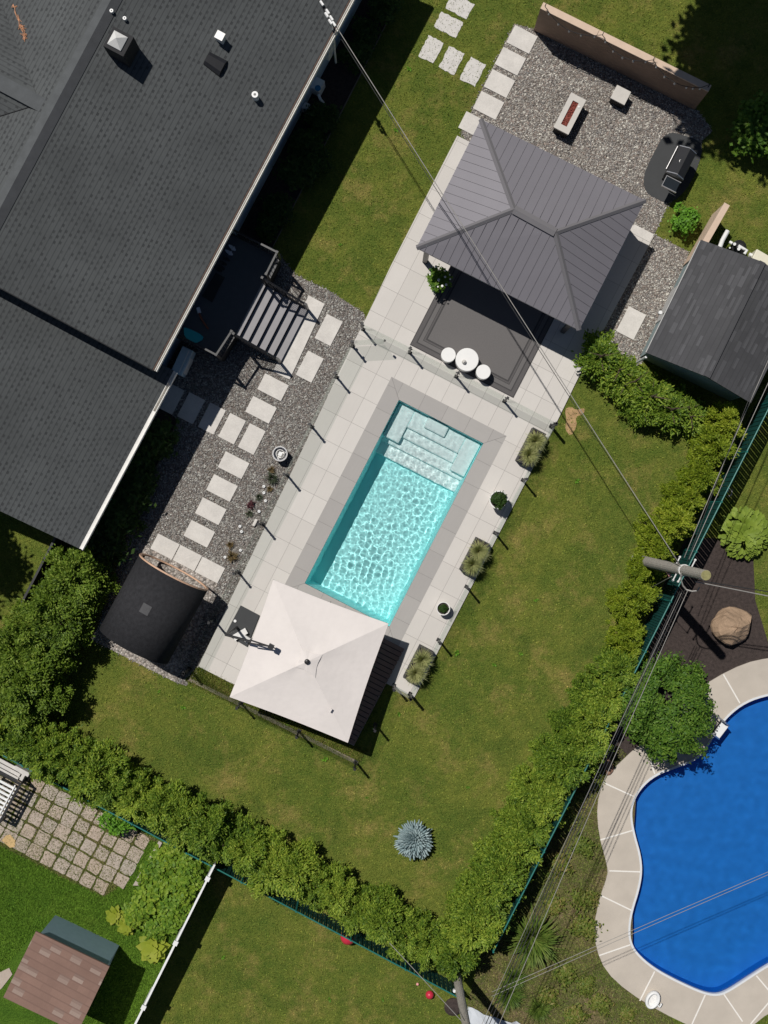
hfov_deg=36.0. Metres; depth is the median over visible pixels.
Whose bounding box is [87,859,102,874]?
paving slab
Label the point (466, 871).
cedar tree
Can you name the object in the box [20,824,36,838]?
paving slab
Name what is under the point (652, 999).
pool toy
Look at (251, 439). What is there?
stepping stone
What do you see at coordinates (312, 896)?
cedar tree
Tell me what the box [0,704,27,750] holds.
cedar tree
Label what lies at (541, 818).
cedar tree
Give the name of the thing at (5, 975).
paving slab
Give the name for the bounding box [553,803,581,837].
weed plant
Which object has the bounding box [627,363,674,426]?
cedar tree
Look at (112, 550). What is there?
shade shrub
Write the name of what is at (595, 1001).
weed plant
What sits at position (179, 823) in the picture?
cedar tree
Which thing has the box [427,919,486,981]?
cedar tree
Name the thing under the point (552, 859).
weed plant
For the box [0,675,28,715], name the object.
cedar tree
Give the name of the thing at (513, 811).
cedar tree
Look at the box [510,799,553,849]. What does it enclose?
cedar tree
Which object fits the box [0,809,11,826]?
paving slab
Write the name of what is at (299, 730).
glass fence
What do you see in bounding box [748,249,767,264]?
heater box
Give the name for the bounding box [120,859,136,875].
paving slab
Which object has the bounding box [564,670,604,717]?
cedar tree
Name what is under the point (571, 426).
bare soil
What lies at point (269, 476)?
tuft plant
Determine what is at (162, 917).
vegetable plant
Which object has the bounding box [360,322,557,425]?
glass fence
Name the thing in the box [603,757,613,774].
plant
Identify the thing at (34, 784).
paving slab
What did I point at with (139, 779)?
cedar tree
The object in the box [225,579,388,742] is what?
parasol
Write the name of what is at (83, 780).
cedar tree
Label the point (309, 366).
stepping stone
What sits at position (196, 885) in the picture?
vegetable plant
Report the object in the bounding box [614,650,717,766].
round tree
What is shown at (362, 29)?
shade plant
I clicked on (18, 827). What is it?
paving slab
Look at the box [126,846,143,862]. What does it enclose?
paving slab
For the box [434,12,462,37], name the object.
stepping stone
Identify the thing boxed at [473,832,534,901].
cedar tree
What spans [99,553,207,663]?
barrel sauna
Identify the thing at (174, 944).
white fence
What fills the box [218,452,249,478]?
stepping stone
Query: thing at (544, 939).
daylily
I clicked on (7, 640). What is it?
cedar tree
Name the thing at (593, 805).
overhead cable
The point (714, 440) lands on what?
cedar tree
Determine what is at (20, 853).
joint weeds
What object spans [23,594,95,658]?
cedar tree
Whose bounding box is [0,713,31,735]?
cedar tree
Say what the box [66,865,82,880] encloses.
paving slab
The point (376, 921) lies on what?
cedar tree
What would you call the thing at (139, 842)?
paving slab
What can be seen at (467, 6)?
stepping stone
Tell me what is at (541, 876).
weed plant
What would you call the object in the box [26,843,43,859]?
paving slab
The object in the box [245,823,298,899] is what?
cedar tree
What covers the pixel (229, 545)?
tuft plant
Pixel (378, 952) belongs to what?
green fence
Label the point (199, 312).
broom
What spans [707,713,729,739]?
pool ladder
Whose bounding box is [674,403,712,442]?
cedar tree
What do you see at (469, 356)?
drum table
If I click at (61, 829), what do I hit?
paving slab
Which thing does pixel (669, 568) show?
utility pole
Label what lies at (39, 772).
cedar tree
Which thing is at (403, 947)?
cedar tree
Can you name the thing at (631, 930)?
overhead cable
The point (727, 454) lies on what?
overhead cable
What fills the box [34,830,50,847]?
paving slab
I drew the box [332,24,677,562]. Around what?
service cable
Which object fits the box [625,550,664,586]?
cedar tree
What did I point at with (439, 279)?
flower pot
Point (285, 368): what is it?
stair slab
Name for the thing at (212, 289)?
doormat
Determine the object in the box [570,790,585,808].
weed plant
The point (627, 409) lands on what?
cedar tree
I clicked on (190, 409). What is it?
stepping stone
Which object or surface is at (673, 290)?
door
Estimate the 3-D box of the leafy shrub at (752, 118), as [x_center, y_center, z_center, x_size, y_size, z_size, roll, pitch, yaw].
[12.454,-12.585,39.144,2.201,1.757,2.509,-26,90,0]
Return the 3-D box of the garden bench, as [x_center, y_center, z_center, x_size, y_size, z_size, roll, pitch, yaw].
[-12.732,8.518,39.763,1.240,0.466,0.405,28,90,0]
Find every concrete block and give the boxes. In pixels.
[14,764,31,776]
[17,773,25,780]
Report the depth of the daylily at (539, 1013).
39.78 m
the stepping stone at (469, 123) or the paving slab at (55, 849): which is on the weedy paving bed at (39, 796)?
the paving slab at (55, 849)
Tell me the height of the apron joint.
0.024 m
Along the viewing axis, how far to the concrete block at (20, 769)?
39.40 m
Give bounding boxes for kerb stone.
[133,840,161,885]
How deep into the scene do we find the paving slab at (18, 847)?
39.97 m
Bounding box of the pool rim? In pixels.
[628,694,767,995]
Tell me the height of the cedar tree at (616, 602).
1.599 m
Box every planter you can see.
[403,644,435,684]
[459,537,491,576]
[515,427,546,466]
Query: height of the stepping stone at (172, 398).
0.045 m
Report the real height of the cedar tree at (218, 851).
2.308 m
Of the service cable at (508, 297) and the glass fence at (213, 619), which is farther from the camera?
the glass fence at (213, 619)
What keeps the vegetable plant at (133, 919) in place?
on the neighbour lawn at (11, 1012)
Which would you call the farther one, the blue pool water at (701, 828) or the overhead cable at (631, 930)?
the blue pool water at (701, 828)
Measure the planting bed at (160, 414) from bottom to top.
0.001 m
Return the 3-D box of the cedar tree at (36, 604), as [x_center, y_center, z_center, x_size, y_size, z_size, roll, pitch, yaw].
[-10.656,3.168,38.715,2.370,2.616,2.546,-45,90,0]
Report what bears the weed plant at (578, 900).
on the weedy soil at (564, 946)
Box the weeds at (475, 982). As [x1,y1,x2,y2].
[467,745,673,1023]
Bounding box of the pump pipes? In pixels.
[718,230,752,256]
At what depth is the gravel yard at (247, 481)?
39.99 m
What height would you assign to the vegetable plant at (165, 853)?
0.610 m
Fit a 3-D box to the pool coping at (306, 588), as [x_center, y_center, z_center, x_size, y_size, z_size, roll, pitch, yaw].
[-1.387,3.405,40.028,4.362,0.184,0.575,27,90,0]
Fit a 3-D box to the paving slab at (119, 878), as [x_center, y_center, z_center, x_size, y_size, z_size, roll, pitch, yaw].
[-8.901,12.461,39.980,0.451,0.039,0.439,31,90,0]
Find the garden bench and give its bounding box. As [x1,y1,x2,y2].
[0,758,19,779]
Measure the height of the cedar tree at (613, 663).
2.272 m
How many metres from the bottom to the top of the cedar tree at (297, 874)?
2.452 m
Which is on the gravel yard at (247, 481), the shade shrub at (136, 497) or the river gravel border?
the river gravel border
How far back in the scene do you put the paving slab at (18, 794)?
39.97 m
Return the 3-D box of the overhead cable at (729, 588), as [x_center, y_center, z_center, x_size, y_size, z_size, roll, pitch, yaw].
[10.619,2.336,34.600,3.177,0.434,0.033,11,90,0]
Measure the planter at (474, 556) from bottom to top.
0.865 m
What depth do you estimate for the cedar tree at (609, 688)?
38.12 m
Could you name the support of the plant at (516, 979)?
on the weedy soil at (564, 946)
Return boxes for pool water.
[305,400,482,625]
[633,696,767,992]
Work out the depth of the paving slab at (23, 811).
39.96 m
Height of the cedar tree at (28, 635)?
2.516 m
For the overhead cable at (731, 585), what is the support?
attached to the utility pole at (669, 568)
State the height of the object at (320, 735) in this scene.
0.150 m
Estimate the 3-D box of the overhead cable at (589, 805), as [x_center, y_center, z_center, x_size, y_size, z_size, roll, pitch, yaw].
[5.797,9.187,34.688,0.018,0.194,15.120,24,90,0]
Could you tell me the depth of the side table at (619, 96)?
39.54 m
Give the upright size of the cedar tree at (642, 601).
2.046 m
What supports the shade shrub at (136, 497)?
on the planting bed at (160, 414)
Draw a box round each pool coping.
[285,377,398,586]
[293,583,394,643]
[389,436,505,645]
[392,377,505,442]
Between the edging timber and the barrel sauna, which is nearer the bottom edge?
the edging timber
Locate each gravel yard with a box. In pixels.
[100,244,364,685]
[462,24,711,364]
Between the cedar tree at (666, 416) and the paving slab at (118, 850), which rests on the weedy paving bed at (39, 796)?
the paving slab at (118, 850)
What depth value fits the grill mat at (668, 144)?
39.97 m
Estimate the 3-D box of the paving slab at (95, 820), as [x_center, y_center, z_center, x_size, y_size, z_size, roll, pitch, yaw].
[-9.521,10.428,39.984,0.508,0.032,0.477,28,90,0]
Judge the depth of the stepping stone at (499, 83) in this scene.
39.95 m
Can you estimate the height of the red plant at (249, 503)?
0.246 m
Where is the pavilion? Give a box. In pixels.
[416,118,645,333]
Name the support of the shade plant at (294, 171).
on the planting bed at (340, 79)
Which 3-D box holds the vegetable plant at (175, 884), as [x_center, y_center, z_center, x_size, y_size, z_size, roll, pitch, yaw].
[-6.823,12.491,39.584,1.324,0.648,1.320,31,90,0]
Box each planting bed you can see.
[64,408,175,604]
[194,672,365,759]
[237,0,399,247]
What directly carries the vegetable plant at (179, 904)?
on the neighbour lawn at (11, 1012)
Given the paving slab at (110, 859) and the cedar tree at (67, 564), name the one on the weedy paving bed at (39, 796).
the paving slab at (110, 859)
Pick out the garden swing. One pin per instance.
(3, 817)
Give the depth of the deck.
38.98 m
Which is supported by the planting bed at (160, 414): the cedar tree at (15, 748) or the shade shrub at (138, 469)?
the shade shrub at (138, 469)
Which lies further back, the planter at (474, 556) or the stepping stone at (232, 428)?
the stepping stone at (232, 428)
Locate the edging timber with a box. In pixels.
[188,678,354,762]
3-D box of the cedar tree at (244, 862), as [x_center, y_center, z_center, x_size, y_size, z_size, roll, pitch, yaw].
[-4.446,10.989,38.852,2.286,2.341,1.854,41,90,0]
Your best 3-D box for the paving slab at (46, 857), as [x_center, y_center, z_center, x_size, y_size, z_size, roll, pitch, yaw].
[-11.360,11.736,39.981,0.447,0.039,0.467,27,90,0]
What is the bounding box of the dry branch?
[11,4,26,41]
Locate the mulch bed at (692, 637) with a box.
[599,538,767,764]
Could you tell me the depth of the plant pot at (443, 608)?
39.52 m
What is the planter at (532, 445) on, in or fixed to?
on the patio
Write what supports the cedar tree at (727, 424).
on the lawn at (230, 924)
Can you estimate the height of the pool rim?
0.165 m
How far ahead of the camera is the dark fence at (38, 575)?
39.02 m
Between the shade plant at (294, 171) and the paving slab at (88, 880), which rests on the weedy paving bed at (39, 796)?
the paving slab at (88, 880)
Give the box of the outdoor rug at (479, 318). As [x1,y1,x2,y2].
[410,266,553,397]
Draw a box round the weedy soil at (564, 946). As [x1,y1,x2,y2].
[467,763,673,1023]
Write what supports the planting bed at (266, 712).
on the lawn at (230, 924)
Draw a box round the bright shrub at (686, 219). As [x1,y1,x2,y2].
[667,202,700,240]
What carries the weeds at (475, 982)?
on the weedy soil at (564, 946)
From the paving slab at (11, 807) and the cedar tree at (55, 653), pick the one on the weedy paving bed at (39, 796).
the paving slab at (11, 807)
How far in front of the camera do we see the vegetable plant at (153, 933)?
39.57 m
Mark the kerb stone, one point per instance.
(136, 882)
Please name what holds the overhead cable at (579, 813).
attached to the utility pole at (669, 568)
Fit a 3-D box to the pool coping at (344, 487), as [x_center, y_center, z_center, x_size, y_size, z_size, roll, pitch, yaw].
[-1.347,-0.822,40.028,0.575,0.184,8.122,27,90,0]
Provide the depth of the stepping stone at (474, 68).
39.98 m
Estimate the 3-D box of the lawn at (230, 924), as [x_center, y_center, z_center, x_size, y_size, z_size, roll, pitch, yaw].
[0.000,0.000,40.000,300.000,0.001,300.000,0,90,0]
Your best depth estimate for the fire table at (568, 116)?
39.45 m
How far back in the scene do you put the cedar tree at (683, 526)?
38.40 m
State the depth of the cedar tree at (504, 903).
38.12 m
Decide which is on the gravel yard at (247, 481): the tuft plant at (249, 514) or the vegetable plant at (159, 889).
the tuft plant at (249, 514)
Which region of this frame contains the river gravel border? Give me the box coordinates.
[91,543,216,681]
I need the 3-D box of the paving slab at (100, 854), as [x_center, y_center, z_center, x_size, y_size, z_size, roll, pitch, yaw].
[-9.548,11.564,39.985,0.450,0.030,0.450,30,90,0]
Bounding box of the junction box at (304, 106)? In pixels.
[302,102,309,113]
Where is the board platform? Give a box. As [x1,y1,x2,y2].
[348,638,403,744]
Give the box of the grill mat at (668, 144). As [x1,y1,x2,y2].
[644,133,701,202]
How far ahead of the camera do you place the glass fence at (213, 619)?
39.37 m
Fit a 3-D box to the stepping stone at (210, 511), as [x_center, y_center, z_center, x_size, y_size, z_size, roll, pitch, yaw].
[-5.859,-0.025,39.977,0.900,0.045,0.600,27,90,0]
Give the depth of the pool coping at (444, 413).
39.94 m
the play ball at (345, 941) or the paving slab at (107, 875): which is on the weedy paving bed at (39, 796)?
the paving slab at (107, 875)
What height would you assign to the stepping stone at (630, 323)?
0.045 m
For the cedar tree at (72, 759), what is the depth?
38.24 m
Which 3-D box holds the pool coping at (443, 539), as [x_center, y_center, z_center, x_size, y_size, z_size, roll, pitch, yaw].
[2.028,0.912,40.028,0.575,0.184,8.122,27,90,0]
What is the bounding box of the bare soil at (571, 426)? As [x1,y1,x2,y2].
[565,407,584,434]
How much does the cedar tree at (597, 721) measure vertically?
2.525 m
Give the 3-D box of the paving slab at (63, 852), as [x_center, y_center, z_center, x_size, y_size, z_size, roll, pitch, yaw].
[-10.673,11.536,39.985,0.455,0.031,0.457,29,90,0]
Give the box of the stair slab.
[273,296,323,379]
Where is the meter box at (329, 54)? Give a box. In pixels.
[324,43,335,60]
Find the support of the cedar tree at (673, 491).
on the lawn at (230, 924)
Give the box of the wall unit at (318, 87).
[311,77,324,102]
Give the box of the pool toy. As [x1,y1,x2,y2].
[645,990,661,1008]
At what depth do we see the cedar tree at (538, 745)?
38.82 m
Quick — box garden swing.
[0,772,27,823]
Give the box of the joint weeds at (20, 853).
[0,768,157,896]
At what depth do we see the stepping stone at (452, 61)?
39.98 m
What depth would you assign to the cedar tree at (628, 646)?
38.52 m
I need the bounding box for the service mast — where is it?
[319,0,336,62]
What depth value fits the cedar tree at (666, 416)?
39.01 m
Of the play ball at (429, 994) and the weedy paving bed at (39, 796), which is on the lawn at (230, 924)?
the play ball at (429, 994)
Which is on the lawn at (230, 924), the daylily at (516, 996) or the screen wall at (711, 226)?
the screen wall at (711, 226)
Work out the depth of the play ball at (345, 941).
39.54 m
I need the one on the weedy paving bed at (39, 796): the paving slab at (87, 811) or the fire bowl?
the paving slab at (87, 811)
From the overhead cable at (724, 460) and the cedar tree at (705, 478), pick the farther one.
the cedar tree at (705, 478)
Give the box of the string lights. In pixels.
[545,3,709,89]
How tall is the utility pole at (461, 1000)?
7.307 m
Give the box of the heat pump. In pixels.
[172,346,195,377]
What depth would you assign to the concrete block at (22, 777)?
39.60 m
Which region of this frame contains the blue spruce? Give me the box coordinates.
[393,819,432,860]
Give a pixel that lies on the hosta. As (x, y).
(757, 521)
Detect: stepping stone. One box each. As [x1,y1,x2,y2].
[150,534,179,559]
[160,384,183,414]
[173,545,201,570]
[177,392,204,423]
[184,520,214,546]
[195,497,226,524]
[195,557,224,582]
[198,403,225,434]
[206,474,237,501]
[218,413,245,443]
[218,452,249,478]
[238,423,265,454]
[245,396,276,423]
[257,373,288,400]
[296,351,323,382]
[315,314,342,345]
[418,35,442,62]
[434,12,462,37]
[439,46,463,74]
[446,0,474,18]
[458,111,488,134]
[460,57,485,86]
[473,91,503,119]
[484,69,514,97]
[495,47,525,75]
[506,25,537,53]
[616,306,645,339]
[631,224,653,241]
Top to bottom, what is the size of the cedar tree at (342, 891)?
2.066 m
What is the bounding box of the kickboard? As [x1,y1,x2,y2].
[184,327,202,342]
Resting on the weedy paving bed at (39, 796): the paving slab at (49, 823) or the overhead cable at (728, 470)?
the paving slab at (49, 823)
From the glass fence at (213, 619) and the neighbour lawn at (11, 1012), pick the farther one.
the neighbour lawn at (11, 1012)
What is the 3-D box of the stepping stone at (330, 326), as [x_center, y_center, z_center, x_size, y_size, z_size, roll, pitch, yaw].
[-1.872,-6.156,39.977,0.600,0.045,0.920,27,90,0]
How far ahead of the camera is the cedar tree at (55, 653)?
38.24 m
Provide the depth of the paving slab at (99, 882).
39.97 m
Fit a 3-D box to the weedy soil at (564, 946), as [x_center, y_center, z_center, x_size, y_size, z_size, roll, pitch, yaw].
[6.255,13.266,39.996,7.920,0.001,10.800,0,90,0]
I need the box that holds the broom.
[196,307,208,328]
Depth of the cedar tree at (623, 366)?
39.01 m
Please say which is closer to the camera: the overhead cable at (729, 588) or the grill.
the overhead cable at (729, 588)
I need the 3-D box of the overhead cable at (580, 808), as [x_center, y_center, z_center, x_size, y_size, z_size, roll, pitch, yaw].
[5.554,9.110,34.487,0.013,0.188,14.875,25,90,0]
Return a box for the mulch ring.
[444,998,459,1015]
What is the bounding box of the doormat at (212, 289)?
[202,273,224,301]
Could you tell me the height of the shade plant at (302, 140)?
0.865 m
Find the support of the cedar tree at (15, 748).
on the lawn at (230, 924)
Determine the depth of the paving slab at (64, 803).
39.96 m
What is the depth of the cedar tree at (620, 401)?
39.28 m
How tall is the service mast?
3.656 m
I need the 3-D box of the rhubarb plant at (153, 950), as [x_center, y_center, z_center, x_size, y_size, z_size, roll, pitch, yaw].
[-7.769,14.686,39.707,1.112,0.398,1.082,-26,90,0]
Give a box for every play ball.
[340,930,355,944]
[426,990,433,998]
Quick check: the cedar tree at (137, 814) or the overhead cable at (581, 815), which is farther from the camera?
the cedar tree at (137, 814)
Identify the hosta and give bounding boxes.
[716,506,767,560]
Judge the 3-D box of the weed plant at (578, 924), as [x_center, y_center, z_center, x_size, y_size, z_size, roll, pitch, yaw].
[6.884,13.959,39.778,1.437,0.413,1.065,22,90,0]
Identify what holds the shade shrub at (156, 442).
on the planting bed at (160, 414)
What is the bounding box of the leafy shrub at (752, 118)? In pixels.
[726,89,767,162]
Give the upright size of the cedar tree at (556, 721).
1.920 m
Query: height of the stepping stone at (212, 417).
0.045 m
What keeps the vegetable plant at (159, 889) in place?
on the neighbour lawn at (11, 1012)
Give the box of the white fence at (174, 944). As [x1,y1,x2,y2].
[134,861,215,1023]
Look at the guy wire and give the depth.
36.54 m
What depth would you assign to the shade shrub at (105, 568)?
39.09 m
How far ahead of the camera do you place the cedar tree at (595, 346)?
38.99 m
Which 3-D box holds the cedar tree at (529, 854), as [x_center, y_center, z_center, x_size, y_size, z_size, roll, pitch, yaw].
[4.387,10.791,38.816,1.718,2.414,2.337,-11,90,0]
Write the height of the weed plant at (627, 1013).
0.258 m
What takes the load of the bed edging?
on the planting bed at (340, 79)
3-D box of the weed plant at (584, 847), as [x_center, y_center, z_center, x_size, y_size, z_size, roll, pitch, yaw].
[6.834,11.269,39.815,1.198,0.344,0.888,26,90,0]
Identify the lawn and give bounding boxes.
[0,0,767,1023]
[0,756,210,1023]
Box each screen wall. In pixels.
[534,2,710,109]
[683,202,729,265]
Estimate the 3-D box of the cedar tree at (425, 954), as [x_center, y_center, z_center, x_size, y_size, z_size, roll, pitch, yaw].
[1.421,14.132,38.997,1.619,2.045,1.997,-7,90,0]
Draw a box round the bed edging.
[273,24,385,246]
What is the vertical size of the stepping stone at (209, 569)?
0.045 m
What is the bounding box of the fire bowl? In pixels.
[272,446,287,460]
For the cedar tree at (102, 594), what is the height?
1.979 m
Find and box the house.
[0,0,361,549]
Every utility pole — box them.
[453,972,469,1023]
[631,556,710,591]
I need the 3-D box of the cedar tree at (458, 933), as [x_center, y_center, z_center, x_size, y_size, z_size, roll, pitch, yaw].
[2.930,13.430,38.672,2.230,2.707,2.206,8,90,0]
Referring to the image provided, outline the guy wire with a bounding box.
[387,942,461,1020]
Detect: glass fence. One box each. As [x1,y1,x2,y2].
[182,340,354,672]
[182,667,412,770]
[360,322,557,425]
[409,423,557,699]
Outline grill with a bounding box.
[661,145,696,192]
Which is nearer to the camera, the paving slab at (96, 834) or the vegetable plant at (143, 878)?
the vegetable plant at (143, 878)
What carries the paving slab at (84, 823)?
on the weedy paving bed at (39, 796)
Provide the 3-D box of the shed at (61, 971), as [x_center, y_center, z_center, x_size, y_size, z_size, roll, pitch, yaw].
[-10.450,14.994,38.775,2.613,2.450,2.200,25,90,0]
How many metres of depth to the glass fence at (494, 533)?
39.44 m
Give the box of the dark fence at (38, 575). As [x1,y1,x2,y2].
[9,537,62,635]
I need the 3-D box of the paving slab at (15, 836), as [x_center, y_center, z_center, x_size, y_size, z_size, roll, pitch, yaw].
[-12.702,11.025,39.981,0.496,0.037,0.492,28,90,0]
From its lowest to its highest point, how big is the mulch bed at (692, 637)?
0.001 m
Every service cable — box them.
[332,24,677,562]
[336,26,679,564]
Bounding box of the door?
[656,286,676,323]
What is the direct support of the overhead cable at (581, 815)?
attached to the utility pole at (669, 568)
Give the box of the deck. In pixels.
[176,229,308,363]
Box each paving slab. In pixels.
[0,776,11,791]
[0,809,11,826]
[0,829,17,842]
[0,968,11,988]
[1,797,17,812]
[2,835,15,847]
[7,816,23,833]
[8,783,24,799]
[13,836,30,853]
[14,803,30,819]
[17,775,31,784]
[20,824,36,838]
[21,790,37,806]
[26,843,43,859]
[28,810,43,826]
[29,779,43,792]
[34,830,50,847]
[35,798,50,812]
[40,817,57,833]
[40,851,55,866]
[41,784,58,800]
[47,838,62,852]
[48,804,63,819]
[53,824,70,841]
[53,857,70,873]
[54,791,70,807]
[60,845,75,860]
[61,810,77,827]
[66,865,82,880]
[67,831,83,847]
[68,799,83,814]
[73,851,89,868]
[74,819,89,833]
[79,871,95,887]
[80,838,96,854]
[81,805,96,820]
[87,826,103,840]
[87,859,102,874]
[93,812,102,826]
[93,845,109,861]
[93,878,108,894]
[99,865,116,881]
[101,832,116,847]
[106,852,122,869]
[113,838,129,855]
[114,872,129,888]
[120,830,137,842]
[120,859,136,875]
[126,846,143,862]
[134,833,149,849]
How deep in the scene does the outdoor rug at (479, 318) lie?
39.92 m
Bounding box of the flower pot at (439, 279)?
[425,264,452,292]
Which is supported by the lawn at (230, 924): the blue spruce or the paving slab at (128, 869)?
the blue spruce
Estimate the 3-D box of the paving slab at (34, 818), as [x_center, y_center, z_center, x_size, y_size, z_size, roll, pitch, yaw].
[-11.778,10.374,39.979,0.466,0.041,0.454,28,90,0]
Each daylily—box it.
[492,978,528,1014]
[503,904,564,970]
[524,997,553,1022]
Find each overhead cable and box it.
[482,594,680,1022]
[486,591,679,1023]
[489,590,682,1023]
[492,872,766,991]
[493,875,766,995]
[494,590,684,1023]
[499,590,687,1023]
[684,361,767,557]
[687,351,767,561]
[689,384,767,558]
[695,580,767,591]
[695,581,767,595]
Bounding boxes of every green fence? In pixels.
[1,754,455,996]
[492,381,767,952]
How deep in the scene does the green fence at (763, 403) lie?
38.69 m
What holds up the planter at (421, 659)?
on the patio
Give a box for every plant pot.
[437,602,449,614]
[490,490,507,509]
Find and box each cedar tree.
[0,620,55,682]
[0,645,80,718]
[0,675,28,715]
[0,682,52,738]
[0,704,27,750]
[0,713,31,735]
[0,714,58,768]
[1,593,62,655]
[14,621,81,672]
[16,568,97,628]
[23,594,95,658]
[24,721,83,785]
[25,667,75,725]
[40,538,111,614]
[44,733,104,784]
[46,721,80,758]
[66,736,133,807]
[69,569,120,617]
[87,766,140,810]
[104,762,158,824]
[119,765,161,809]
[138,775,191,834]
[160,780,208,853]
[182,789,237,861]
[203,809,253,866]
[221,811,271,880]
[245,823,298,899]
[270,836,328,900]
[295,854,344,911]
[315,862,359,916]
[327,883,385,936]
[348,881,413,947]
[383,904,435,964]
[406,908,448,972]
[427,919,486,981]
[439,887,503,954]
[445,872,516,934]
[455,861,489,907]
[457,855,514,918]
[471,830,519,874]
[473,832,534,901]
[489,795,532,835]
[493,805,542,876]
[504,762,558,809]
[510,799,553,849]
[517,772,569,827]
[526,733,563,770]
[533,737,599,791]
[535,766,575,807]
[541,705,586,743]
[545,717,613,767]
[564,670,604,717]
[567,678,618,747]
[570,328,620,387]
[581,673,635,720]
[584,641,648,690]
[595,350,642,397]
[596,378,634,408]
[604,630,647,664]
[605,585,632,621]
[605,610,647,645]
[614,355,657,402]
[616,401,657,429]
[618,575,662,617]
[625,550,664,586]
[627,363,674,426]
[631,530,677,562]
[632,510,666,549]
[646,381,690,438]
[646,497,696,543]
[657,480,689,508]
[667,480,706,517]
[669,389,704,428]
[673,450,723,495]
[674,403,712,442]
[686,423,740,467]
[702,400,746,440]
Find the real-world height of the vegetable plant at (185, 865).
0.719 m
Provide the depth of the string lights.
38.28 m
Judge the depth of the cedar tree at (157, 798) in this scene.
38.20 m
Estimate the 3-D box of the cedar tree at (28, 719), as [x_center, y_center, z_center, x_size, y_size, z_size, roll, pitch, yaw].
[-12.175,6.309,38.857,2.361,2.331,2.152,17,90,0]
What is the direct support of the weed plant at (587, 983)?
on the weedy soil at (564, 946)
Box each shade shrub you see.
[64,532,115,593]
[71,522,134,572]
[96,495,147,555]
[105,472,156,527]
[122,444,159,490]
[132,415,182,464]
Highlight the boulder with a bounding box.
[710,607,751,645]
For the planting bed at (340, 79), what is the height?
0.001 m
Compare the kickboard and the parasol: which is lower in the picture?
the parasol
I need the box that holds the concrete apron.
[594,658,767,1023]
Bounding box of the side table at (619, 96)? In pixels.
[609,85,630,108]
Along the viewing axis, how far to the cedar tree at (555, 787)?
38.36 m
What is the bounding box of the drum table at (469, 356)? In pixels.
[455,348,478,371]
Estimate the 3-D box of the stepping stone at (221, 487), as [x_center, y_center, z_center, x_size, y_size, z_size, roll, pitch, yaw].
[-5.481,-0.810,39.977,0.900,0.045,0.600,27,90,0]
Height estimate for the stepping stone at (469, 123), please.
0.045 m
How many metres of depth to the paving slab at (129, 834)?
39.97 m
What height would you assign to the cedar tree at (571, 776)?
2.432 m
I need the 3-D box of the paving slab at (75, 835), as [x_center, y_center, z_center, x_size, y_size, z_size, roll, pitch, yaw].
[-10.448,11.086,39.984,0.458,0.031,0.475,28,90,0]
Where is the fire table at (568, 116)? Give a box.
[553,92,585,138]
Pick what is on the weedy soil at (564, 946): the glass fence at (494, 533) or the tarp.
the tarp
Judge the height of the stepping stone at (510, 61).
0.045 m
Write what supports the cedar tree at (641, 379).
on the lawn at (230, 924)
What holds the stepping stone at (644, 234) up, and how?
on the gravel yard at (643, 163)
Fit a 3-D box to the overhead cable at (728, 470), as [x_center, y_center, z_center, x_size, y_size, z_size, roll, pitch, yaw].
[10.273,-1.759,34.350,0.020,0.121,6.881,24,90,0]
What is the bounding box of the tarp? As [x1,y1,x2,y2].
[468,1007,519,1023]
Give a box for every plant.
[95,809,142,835]
[105,905,123,924]
[117,918,133,935]
[120,901,151,931]
[131,890,158,918]
[136,859,162,887]
[136,874,170,914]
[136,936,170,964]
[140,856,172,883]
[141,915,166,942]
[148,842,179,872]
[148,908,184,935]
[157,890,193,921]
[163,868,201,898]
[166,850,203,885]
[188,871,203,892]
[226,541,233,548]
[226,550,238,561]
[245,510,253,517]
[246,500,254,508]
[263,470,277,485]
[272,151,322,192]
[287,127,331,159]
[299,98,343,135]
[333,37,374,75]
[351,15,381,50]
[499,964,527,990]
[530,859,551,885]
[537,986,559,1009]
[542,886,565,915]
[544,851,578,877]
[552,962,578,993]
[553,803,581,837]
[562,1003,594,1023]
[565,910,607,942]
[566,885,600,914]
[568,832,602,860]
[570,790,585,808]
[573,967,596,1000]
[582,772,604,792]
[584,989,618,1018]
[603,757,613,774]
[618,1006,636,1023]
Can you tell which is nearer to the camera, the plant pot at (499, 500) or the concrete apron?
the plant pot at (499, 500)
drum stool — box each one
[441,347,455,362]
[475,365,490,379]
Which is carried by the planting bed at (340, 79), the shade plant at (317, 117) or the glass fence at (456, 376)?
the shade plant at (317, 117)
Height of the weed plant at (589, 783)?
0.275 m
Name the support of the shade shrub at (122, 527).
on the planting bed at (160, 414)
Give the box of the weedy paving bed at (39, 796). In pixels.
[0,765,156,894]
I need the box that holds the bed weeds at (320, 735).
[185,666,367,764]
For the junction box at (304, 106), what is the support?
on the planting bed at (340, 79)
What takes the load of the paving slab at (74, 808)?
on the weedy paving bed at (39, 796)
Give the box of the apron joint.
[599,674,767,1023]
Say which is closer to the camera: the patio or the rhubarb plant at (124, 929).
the rhubarb plant at (124, 929)
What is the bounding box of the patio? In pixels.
[199,136,653,745]
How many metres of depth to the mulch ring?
39.84 m
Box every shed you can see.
[4,915,118,1023]
[636,240,767,402]

